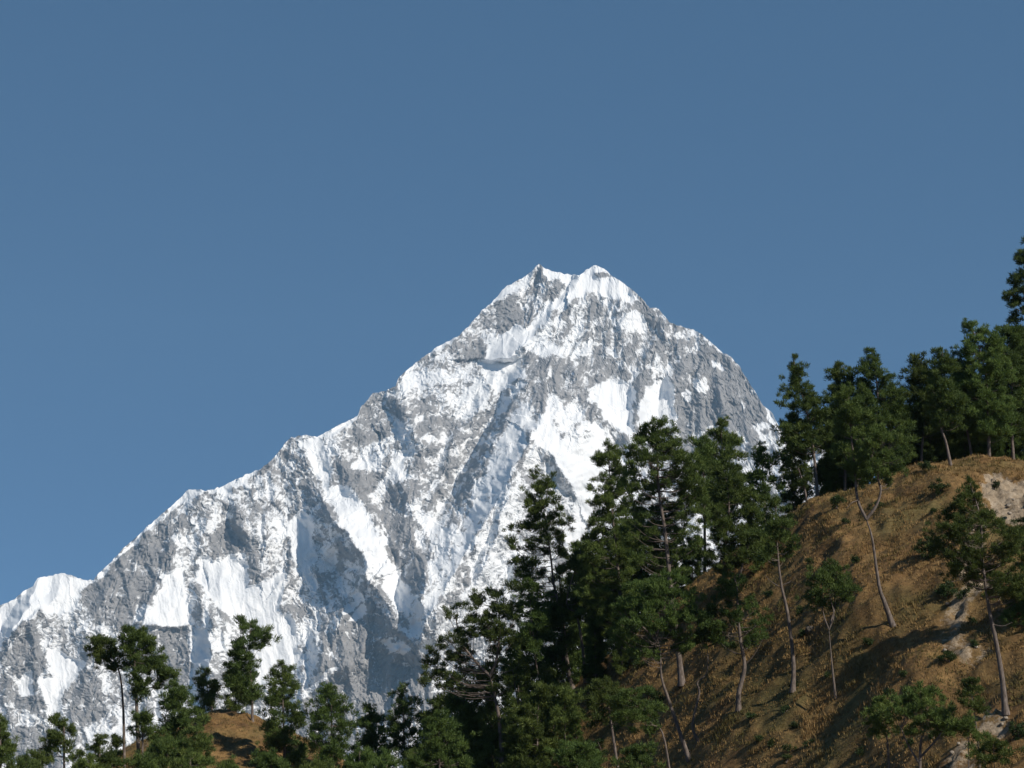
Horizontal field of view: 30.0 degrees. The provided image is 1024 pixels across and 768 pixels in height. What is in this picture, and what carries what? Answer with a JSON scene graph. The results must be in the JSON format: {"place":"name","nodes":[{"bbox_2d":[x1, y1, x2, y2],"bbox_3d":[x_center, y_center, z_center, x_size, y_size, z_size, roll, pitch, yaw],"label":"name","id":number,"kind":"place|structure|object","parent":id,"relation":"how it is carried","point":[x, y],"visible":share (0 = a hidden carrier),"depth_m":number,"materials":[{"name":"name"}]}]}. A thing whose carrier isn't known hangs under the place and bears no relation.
{"place":"outdoors","nodes":[
{"label":"outdoors","id":0,"kind":"place"},
{"bbox_2d":[0,264,825,767],"bbox_3d":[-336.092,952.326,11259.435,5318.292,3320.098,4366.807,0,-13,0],"label":"mountain","id":1,"kind":"structure","parent":0,"point":[350,558],"depth_m":10058.28,"materials":[{"name":"white snow"}]},
{"bbox_2d":[0,0,1023,604],"label":"sky","id":2,"kind":"structure","parent":0,"point":[228,227],"materials":[{"name":"blue"}]},
{"bbox_2d":[113,453,1023,767],"bbox_3d":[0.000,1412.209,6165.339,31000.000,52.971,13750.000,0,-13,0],"label":"hillside","id":3,"kind":"structure","parent":0,"point":[951,618],"depth_m":149.51,"materials":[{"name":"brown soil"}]},
{"bbox_2d":[0,713,21,767],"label":"pine tree","id":4,"kind":"object","parent":3,"relation":"on","point":[7,747],"visible":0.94,"depth_m":178.80,"materials":[{"name":"green plant"}]},
{"bbox_2d":[2,748,43,767],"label":"pine tree","id":5,"kind":"object","parent":3,"relation":"on","point":[27,761],"visible":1,"depth_m":172.31,"materials":[{"name":"green plant"}]},
{"bbox_2d":[30,749,48,767],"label":"pine tree","id":6,"kind":"object","parent":3,"relation":"on","point":[39,755],"visible":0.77,"depth_m":176.54,"materials":[{"name":"green plant"}]},
{"bbox_2d":[38,712,89,767],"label":"pine tree","id":7,"kind":"object","parent":3,"relation":"on","point":[55,737],"visible":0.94,"depth_m":180.59,"materials":[{"name":"green plant"}]},
{"bbox_2d":[64,753,105,767],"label":"pine tree","id":8,"kind":"object","parent":3,"relation":"on","point":[81,762],"visible":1,"depth_m":171.88,"materials":[{"name":"green plant"}]},
{"bbox_2d":[84,733,118,767],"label":"pine tree","id":9,"kind":"object","parent":3,"relation":"on","point":[106,757],"visible":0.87,"depth_m":178.62,"materials":[{"name":"green plant"}]},
{"bbox_2d":[83,633,125,767],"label":"pine tree","id":10,"kind":"object","parent":3,"relation":"on","point":[103,649],"visible":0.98,"depth_m":193.92,"materials":[{"name":"green plant"}]},
{"bbox_2d":[104,731,127,766],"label":"pine tree","id":11,"kind":"object","parent":3,"relation":"on","point":[116,740],"visible":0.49,"depth_m":192.46,"materials":[{"name":"green plant"}]},
{"bbox_2d":[115,748,158,767],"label":"pine tree","id":12,"kind":"object","parent":3,"relation":"on","point":[139,760],"visible":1,"depth_m":172.00,"materials":[{"name":"green plant"}]},
{"bbox_2d":[125,706,154,753],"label":"pine tree","id":13,"kind":"object","parent":3,"relation":"on","point":[143,719],"visible":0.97,"depth_m":182.93,"materials":[{"name":"green plant"}]},
{"bbox_2d":[112,623,183,753],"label":"pine tree","id":14,"kind":"object","parent":3,"relation":"on","point":[137,662],"visible":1,"depth_m":191.91,"materials":[{"name":"green plant"}]},
{"bbox_2d":[142,733,186,767],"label":"pine tree","id":15,"kind":"object","parent":3,"relation":"on","point":[163,747],"visible":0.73,"depth_m":176.65,"materials":[{"name":"green plant"}]},
{"bbox_2d":[146,730,189,767],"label":"pine tree","id":16,"kind":"object","parent":3,"relation":"on","point":[175,742],"visible":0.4,"depth_m":178.93,"materials":[{"name":"green plant"}]},
{"bbox_2d":[152,677,211,766],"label":"pine tree","id":17,"kind":"object","parent":3,"relation":"on","point":[176,696],"visible":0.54,"depth_m":184.99,"materials":[{"name":"green plant"}]},
{"bbox_2d":[169,746,216,767],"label":"pine tree","id":18,"kind":"object","parent":3,"relation":"on","point":[190,760],"visible":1,"depth_m":172.78,"materials":[{"name":"green plant"}]},
{"bbox_2d":[177,721,216,767],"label":"pine tree","id":19,"kind":"object","parent":3,"relation":"on","point":[205,743],"visible":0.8,"depth_m":178.83,"materials":[{"name":"green plant"}]},
{"bbox_2d":[189,665,228,715],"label":"pine tree","id":20,"kind":"object","parent":3,"relation":"on","point":[209,699],"visible":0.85,"depth_m":221.44,"materials":[{"name":"green plant"}]},
{"bbox_2d":[209,754,238,767],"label":"pine tree","id":21,"kind":"object","parent":3,"relation":"on","point":[228,763],"visible":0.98,"depth_m":174.05,"materials":[{"name":"green plant"}]},
{"bbox_2d":[219,660,256,712],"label":"pine tree","id":22,"kind":"object","parent":3,"relation":"on","point":[233,705],"visible":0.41,"depth_m":223.06,"materials":[{"name":"green plant"}]},
{"bbox_2d":[220,614,281,721],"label":"pine tree","id":23,"kind":"object","parent":3,"relation":"on","point":[246,687],"visible":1,"depth_m":215.61,"materials":[{"name":"green plant"}]},
{"bbox_2d":[248,747,292,767],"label":"pine tree","id":24,"kind":"object","parent":3,"relation":"on","point":[264,760],"visible":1,"depth_m":171.94,"materials":[{"name":"green plant"}]},
{"bbox_2d":[250,659,311,767],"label":"pine tree","id":25,"kind":"object","parent":3,"relation":"on","point":[279,738],"visible":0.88,"depth_m":201.68,"materials":[{"name":"green plant"}]},
{"bbox_2d":[299,754,336,767],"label":"pine tree","id":26,"kind":"object","parent":3,"relation":"on","point":[317,763],"visible":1,"depth_m":171.99,"materials":[{"name":"green plant"}]},
{"bbox_2d":[289,680,371,767],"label":"pine tree","id":27,"kind":"object","parent":3,"relation":"on","point":[332,746],"visible":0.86,"depth_m":196.55,"materials":[{"name":"green plant"}]},
{"bbox_2d":[341,741,386,767],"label":"pine tree","id":28,"kind":"object","parent":3,"relation":"on","point":[367,754],"visible":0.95,"depth_m":174.83,"materials":[{"name":"green plant"}]},
{"bbox_2d":[348,702,394,767],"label":"pine tree","id":29,"kind":"object","parent":3,"relation":"on","point":[374,739],"visible":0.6,"depth_m":198.51,"materials":[{"name":"green plant"}]},
{"bbox_2d":[366,748,410,767],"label":"pine tree","id":30,"kind":"object","parent":3,"relation":"on","point":[384,760],"visible":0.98,"depth_m":172.74,"materials":[{"name":"green plant"}]},
{"bbox_2d":[379,682,426,766],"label":"pine tree","id":31,"kind":"object","parent":3,"relation":"on","point":[397,728],"visible":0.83,"depth_m":194.88,"materials":[{"name":"green plant"}]},
{"bbox_2d":[390,743,435,767],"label":"pine tree","id":32,"kind":"object","parent":3,"relation":"on","point":[410,752],"visible":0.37,"depth_m":170.44,"materials":[{"name":"green plant"}]},
{"bbox_2d":[404,707,474,767],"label":"pine tree","id":33,"kind":"object","parent":3,"relation":"on","point":[437,728],"visible":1,"depth_m":154.96,"materials":[{"name":"green plant"}]},
{"bbox_2d":[419,677,465,761],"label":"pine tree","id":34,"kind":"object","parent":3,"relation":"on","point":[437,701],"visible":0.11,"depth_m":189.26,"materials":[{"name":"green plant"}]},
{"bbox_2d":[433,689,498,767],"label":"pine tree","id":35,"kind":"object","parent":3,"relation":"on","point":[467,716],"visible":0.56,"depth_m":180.17,"materials":[{"name":"green plant"}]},
{"bbox_2d":[417,584,535,767],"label":"pine tree","id":36,"kind":"object","parent":3,"relation":"on","point":[495,633],"visible":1,"depth_m":174.65,"materials":[{"name":"green plant"}]},
{"bbox_2d":[455,664,502,761],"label":"pine tree","id":37,"kind":"object","parent":3,"relation":"on","point":[473,676],"visible":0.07,"depth_m":187.65,"materials":[{"name":"green plant"}]},
{"bbox_2d":[465,695,517,767],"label":"pine tree","id":38,"kind":"object","parent":3,"relation":"on","point":[486,756],"visible":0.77,"depth_m":174.53,"materials":[{"name":"green plant"}]},
{"bbox_2d":[499,641,524,721],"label":"pine tree","id":39,"kind":"object","parent":3,"relation":"on","point":[510,654],"visible":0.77,"depth_m":178.66,"materials":[{"name":"green plant"}]},
{"bbox_2d":[494,708,535,767],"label":"pine tree","id":40,"kind":"object","parent":3,"relation":"on","point":[511,761],"visible":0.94,"depth_m":168.46,"materials":[{"name":"green plant"}]},
{"bbox_2d":[498,637,542,746],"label":"pine tree","id":41,"kind":"object","parent":3,"relation":"on","point":[523,692],"visible":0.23,"depth_m":184.12,"materials":[{"name":"green plant"}]},
{"bbox_2d":[506,576,557,678],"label":"pine tree","id":42,"kind":"object","parent":3,"relation":"on","point":[541,624],"visible":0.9,"depth_m":185.57,"materials":[{"name":"green plant"}]},
{"bbox_2d":[507,680,564,767],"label":"pine tree","id":43,"kind":"object","parent":3,"relation":"on","point":[539,700],"visible":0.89,"depth_m":168.98,"materials":[{"name":"green plant"}]},
{"bbox_2d":[499,464,582,688],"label":"pine tree","id":44,"kind":"object","parent":3,"relation":"on","point":[540,486],"visible":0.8,"depth_m":190.39,"materials":[{"name":"green plant"}]},
{"bbox_2d":[516,608,567,702],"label":"pine tree","id":45,"kind":"object","parent":3,"relation":"on","point":[533,666],"visible":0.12,"depth_m":189.92,"materials":[{"name":"green plant"}]},
{"bbox_2d":[533,663,573,758],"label":"pine tree","id":46,"kind":"object","parent":3,"relation":"on","point":[548,679],"visible":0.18,"depth_m":175.75,"materials":[{"name":"green plant"}]},
{"bbox_2d":[525,588,587,685],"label":"pine tree","id":47,"kind":"object","parent":3,"relation":"on","point":[557,625],"visible":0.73,"depth_m":188.09,"materials":[{"name":"green plant"}]},
{"bbox_2d":[543,685,590,742],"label":"pine tree","id":48,"kind":"object","parent":3,"relation":"on","point":[563,698],"visible":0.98,"depth_m":169.31,"materials":[{"name":"green plant"}]},
{"bbox_2d":[565,717,584,763],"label":"pine tree","id":49,"kind":"object","parent":3,"relation":"on","point":[578,732],"visible":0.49,"depth_m":169.24,"materials":[{"name":"green plant"}]},
{"bbox_2d":[556,537,603,682],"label":"pine tree","id":50,"kind":"object","parent":3,"relation":"on","point":[573,564],"visible":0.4,"depth_m":186.85,"materials":[{"name":"green plant"}]},
{"bbox_2d":[543,739,617,767],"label":"pine tree","id":51,"kind":"object","parent":3,"relation":"on","point":[565,758],"visible":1,"depth_m":125.18,"materials":[{"name":"green plant"}]},
{"bbox_2d":[557,540,611,685],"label":"pine tree","id":52,"kind":"object","parent":3,"relation":"on","point":[574,547],"visible":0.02,"depth_m":197.56,"materials":[{"name":"green plant"}]},
{"bbox_2d":[582,616,609,692],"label":"pine tree","id":53,"kind":"object","parent":3,"relation":"on","point":[592,659],"visible":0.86,"depth_m":182.68,"materials":[{"name":"green plant"}]},
{"bbox_2d":[573,537,624,657],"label":"pine tree","id":54,"kind":"object","parent":3,"relation":"on","point":[609,650],"visible":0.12,"depth_m":191.33,"materials":[{"name":"green plant"}]},
{"bbox_2d":[568,437,644,653],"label":"pine tree","id":55,"kind":"object","parent":3,"relation":"on","point":[612,537],"visible":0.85,"depth_m":183.85,"materials":[{"name":"green plant"}]},
{"bbox_2d":[580,674,637,767],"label":"pine tree","id":56,"kind":"object","parent":3,"relation":"on","point":[598,685],"visible":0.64,"depth_m":137.87,"materials":[{"name":"green plant"}]},
{"bbox_2d":[605,616,634,677],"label":"pine tree","id":57,"kind":"object","parent":3,"relation":"on","point":[622,658],"visible":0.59,"depth_m":178.31,"materials":[{"name":"green plant"}]},
{"bbox_2d":[601,544,642,637],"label":"pine tree","id":58,"kind":"object","parent":3,"relation":"on","point":[608,624],"visible":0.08,"depth_m":191.83,"materials":[{"name":"green plant"}]},
{"bbox_2d":[602,684,669,767],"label":"pine tree","id":59,"kind":"object","parent":3,"relation":"on","point":[624,695],"visible":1,"depth_m":116.33,"materials":[{"name":"green plant"}]},
{"bbox_2d":[612,498,663,629],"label":"pine tree","id":60,"kind":"object","parent":3,"relation":"on","point":[635,550],"visible":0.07,"depth_m":194.17,"materials":[{"name":"green plant"}]},
{"bbox_2d":[611,739,666,767],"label":"pine tree","id":61,"kind":"object","parent":3,"relation":"on","point":[635,753],"visible":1,"depth_m":109.54,"materials":[{"name":"green plant"}]},
{"bbox_2d":[606,568,716,761],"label":"pine tree","id":62,"kind":"object","parent":3,"relation":"on","point":[649,600],"visible":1,"depth_m":150.46,"materials":[{"name":"green plant"}]},
{"bbox_2d":[612,414,716,686],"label":"pine tree","id":63,"kind":"object","parent":3,"relation":"on","point":[667,513],"visible":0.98,"depth_m":167.98,"materials":[{"name":"green plant"}]},
{"bbox_2d":[680,534,708,589],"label":"pine tree","id":64,"kind":"object","parent":3,"relation":"on","point":[697,569],"visible":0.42,"depth_m":190.45,"materials":[{"name":"green plant"}]},
{"bbox_2d":[677,433,726,571],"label":"pine tree","id":65,"kind":"object","parent":3,"relation":"on","point":[705,451],"visible":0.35,"depth_m":195.81,"materials":[{"name":"green plant"}]},
{"bbox_2d":[690,601,735,742],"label":"pine tree","id":66,"kind":"object","parent":3,"relation":"on","point":[711,608],"visible":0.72,"depth_m":151.40,"materials":[{"name":"green plant"}]},
{"bbox_2d":[687,415,755,526],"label":"pine tree","id":67,"kind":"object","parent":3,"relation":"on","point":[727,442],"visible":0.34,"depth_m":199.13,"materials":[{"name":"green plant"}]},
{"bbox_2d":[694,456,767,577],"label":"pine tree","id":68,"kind":"object","parent":3,"relation":"on","point":[722,530],"visible":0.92,"depth_m":173.91,"materials":[{"name":"green plant"}]},
{"bbox_2d":[704,571,774,712],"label":"pine tree","id":69,"kind":"object","parent":3,"relation":"on","point":[727,592],"visible":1,"depth_m":150.71,"materials":[{"name":"green plant"}]},
{"bbox_2d":[732,490,774,582],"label":"pine tree","id":70,"kind":"object","parent":3,"relation":"on","point":[756,563],"visible":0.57,"depth_m":173.23,"materials":[{"name":"green plant"}]},
{"bbox_2d":[742,440,786,519],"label":"pine tree","id":71,"kind":"object","parent":3,"relation":"on","point":[765,460],"visible":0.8,"depth_m":186.37,"materials":[{"name":"green plant"}]},
{"bbox_2d":[740,494,802,692],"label":"pine tree","id":72,"kind":"object","parent":3,"relation":"on","point":[775,522],"visible":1,"depth_m":147.67,"materials":[{"name":"green plant"}]},
{"bbox_2d":[773,439,814,515],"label":"pine tree","id":73,"kind":"object","parent":3,"relation":"on","point":[790,495],"visible":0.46,"depth_m":192.85,"materials":[{"name":"green plant"}]},
{"bbox_2d":[770,421,817,500],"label":"pine tree","id":74,"kind":"object","parent":3,"relation":"on","point":[796,471],"visible":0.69,"depth_m":186.75,"materials":[{"name":"green plant"}]},
{"bbox_2d":[773,352,841,495],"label":"pine tree","id":75,"kind":"object","parent":3,"relation":"on","point":[809,403],"visible":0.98,"depth_m":185.40,"materials":[{"name":"green plant"}]},
{"bbox_2d":[794,556,862,699],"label":"pine tree","id":76,"kind":"object","parent":3,"relation":"on","point":[840,587],"visible":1,"depth_m":143.21,"materials":[{"name":"green plant"}]},
{"bbox_2d":[803,407,863,496],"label":"pine tree","id":77,"kind":"object","parent":3,"relation":"on","point":[820,477],"visible":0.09,"depth_m":194.45,"materials":[{"name":"green plant"}]},
{"bbox_2d":[819,444,851,496],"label":"pine tree","id":78,"kind":"object","parent":3,"relation":"on","point":[833,484],"visible":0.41,"depth_m":188.01,"materials":[{"name":"green plant"}]},
{"bbox_2d":[817,359,868,490],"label":"pine tree","id":79,"kind":"object","parent":3,"relation":"on","point":[838,374],"visible":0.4,"depth_m":187.92,"materials":[{"name":"green plant"}]},
{"bbox_2d":[827,383,917,626],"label":"pine tree","id":80,"kind":"object","parent":3,"relation":"on","point":[852,411],"visible":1,"depth_m":147.26,"materials":[{"name":"green plant"}]},
{"bbox_2d":[840,346,920,482],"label":"pine tree","id":81,"kind":"object","parent":3,"relation":"on","point":[892,409],"visible":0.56,"depth_m":185.82,"materials":[{"name":"green plant"}]},
{"bbox_2d":[859,694,901,767],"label":"pine tree","id":82,"kind":"object","parent":3,"relation":"on","point":[876,717],"visible":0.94,"depth_m":119.05,"materials":[{"name":"green plant"}]},
{"bbox_2d":[883,679,957,767],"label":"pine tree","id":83,"kind":"object","parent":3,"relation":"on","point":[911,702],"visible":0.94,"depth_m":116.03,"materials":[{"name":"green plant"}]},
{"bbox_2d":[896,350,957,462],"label":"pine tree","id":84,"kind":"object","parent":3,"relation":"on","point":[916,392],"visible":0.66,"depth_m":186.95,"materials":[{"name":"green plant"}]},
{"bbox_2d":[912,536,942,558],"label":"shrub","id":85,"kind":"object","parent":3,"relation":"on","point":[917,548],"visible":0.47,"depth_m":151.92,"materials":[{"name":"green plant"}]},
{"bbox_2d":[915,431,947,463],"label":"pine tree","id":86,"kind":"object","parent":3,"relation":"on","point":[929,451],"visible":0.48,"depth_m":190.69,"materials":[{"name":"green plant"}]},
{"bbox_2d":[909,401,957,461],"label":"pine tree","id":87,"kind":"object","parent":3,"relation":"on","point":[942,449],"visible":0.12,"depth_m":192.69,"materials":[{"name":"green plant"}]},
{"bbox_2d":[926,477,950,495],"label":"shrub","id":88,"kind":"object","parent":3,"relation":"on","point":[940,486],"visible":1,"depth_m":165.73,"materials":[{"name":"green plant"}]},
{"bbox_2d":[934,580,958,597],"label":"shrub","id":89,"kind":"object","parent":3,"relation":"on","point":[944,587],"visible":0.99,"depth_m":144.85,"materials":[{"name":"green plant"}]},
{"bbox_2d":[921,346,972,465],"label":"pine tree","id":90,"kind":"object","parent":3,"relation":"on","point":[937,390],"visible":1,"depth_m":175.99,"materials":[{"name":"green plant"}]},
{"bbox_2d":[944,423,983,459],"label":"pine tree","id":91,"kind":"object","parent":3,"relation":"on","point":[960,451],"visible":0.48,"depth_m":189.75,"materials":[{"name":"green plant"}]},
{"bbox_2d":[945,346,984,455],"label":"pine tree","id":92,"kind":"object","parent":3,"relation":"on","point":[958,375],"visible":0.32,"depth_m":186.06,"materials":[{"name":"green plant"}]},
{"bbox_2d":[949,676,990,767],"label":"pine tree","id":93,"kind":"object","parent":3,"relation":"on","point":[969,690],"visible":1,"depth_m":114.56,"materials":[{"name":"green plant"}]},
{"bbox_2d":[945,709,994,767],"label":"pine tree","id":94,"kind":"object","parent":3,"relation":"on","point":[966,722],"visible":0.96,"depth_m":109.97,"materials":[{"name":"green plant"}]},
{"bbox_2d":[921,474,1023,714],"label":"pine tree","id":95,"kind":"object","parent":3,"relation":"on","point":[971,553],"visible":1,"depth_m":124.26,"materials":[{"name":"green plant"}]},
{"bbox_2d":[952,317,1018,456],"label":"pine tree","id":96,"kind":"object","parent":3,"relation":"on","point":[988,426],"visible":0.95,"depth_m":183.94,"materials":[{"name":"green plant"}]},
{"bbox_2d":[965,735,1023,767],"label":"pine tree","id":97,"kind":"object","parent":3,"relation":"on","point":[996,744],"visible":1,"depth_m":106.80,"materials":[{"name":"green plant"}]},
{"bbox_2d":[980,412,1010,456],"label":"pine tree","id":98,"kind":"object","parent":3,"relation":"on","point":[995,452],"visible":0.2,"depth_m":190.85,"materials":[{"name":"green plant"}]},
{"bbox_2d":[988,322,1023,459],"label":"pine tree","id":99,"kind":"object","parent":3,"relation":"on","point":[1015,389],"visible":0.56,"depth_m":187.46,"materials":[{"name":"green plant"}]},
{"bbox_2d":[989,350,1023,459],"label":"pine tree","id":100,"kind":"object","parent":3,"relation":"on","point":[1022,443],"visible":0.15,"depth_m":191.43,"materials":[{"name":"green plant"}]},
{"bbox_2d":[996,410,1023,460],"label":"pine tree","id":101,"kind":"object","parent":3,"relation":"on","point":[1017,444],"visible":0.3,"depth_m":190.94,"materials":[{"name":"green plant"}]},
{"bbox_2d":[997,515,1023,627],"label":"pine tree","id":102,"kind":"object","parent":3,"relation":"on","point":[1014,607],"visible":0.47,"depth_m":134.17,"materials":[{"name":"green plant"}]},
{"bbox_2d":[1001,237,1023,359],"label":"pine tree","id":103,"kind":"object","parent":3,"relation":"on","point":[1016,300],"visible":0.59,"depth_m":195.03,"materials":[{"name":"green plant"}]},
{"bbox_2d":[1007,721,1023,740],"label":"shrub","id":104,"kind":"object","parent":3,"relation":"on","point":[1019,728],"visible":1,"depth_m":119.13,"materials":[{"name":"green plant"}]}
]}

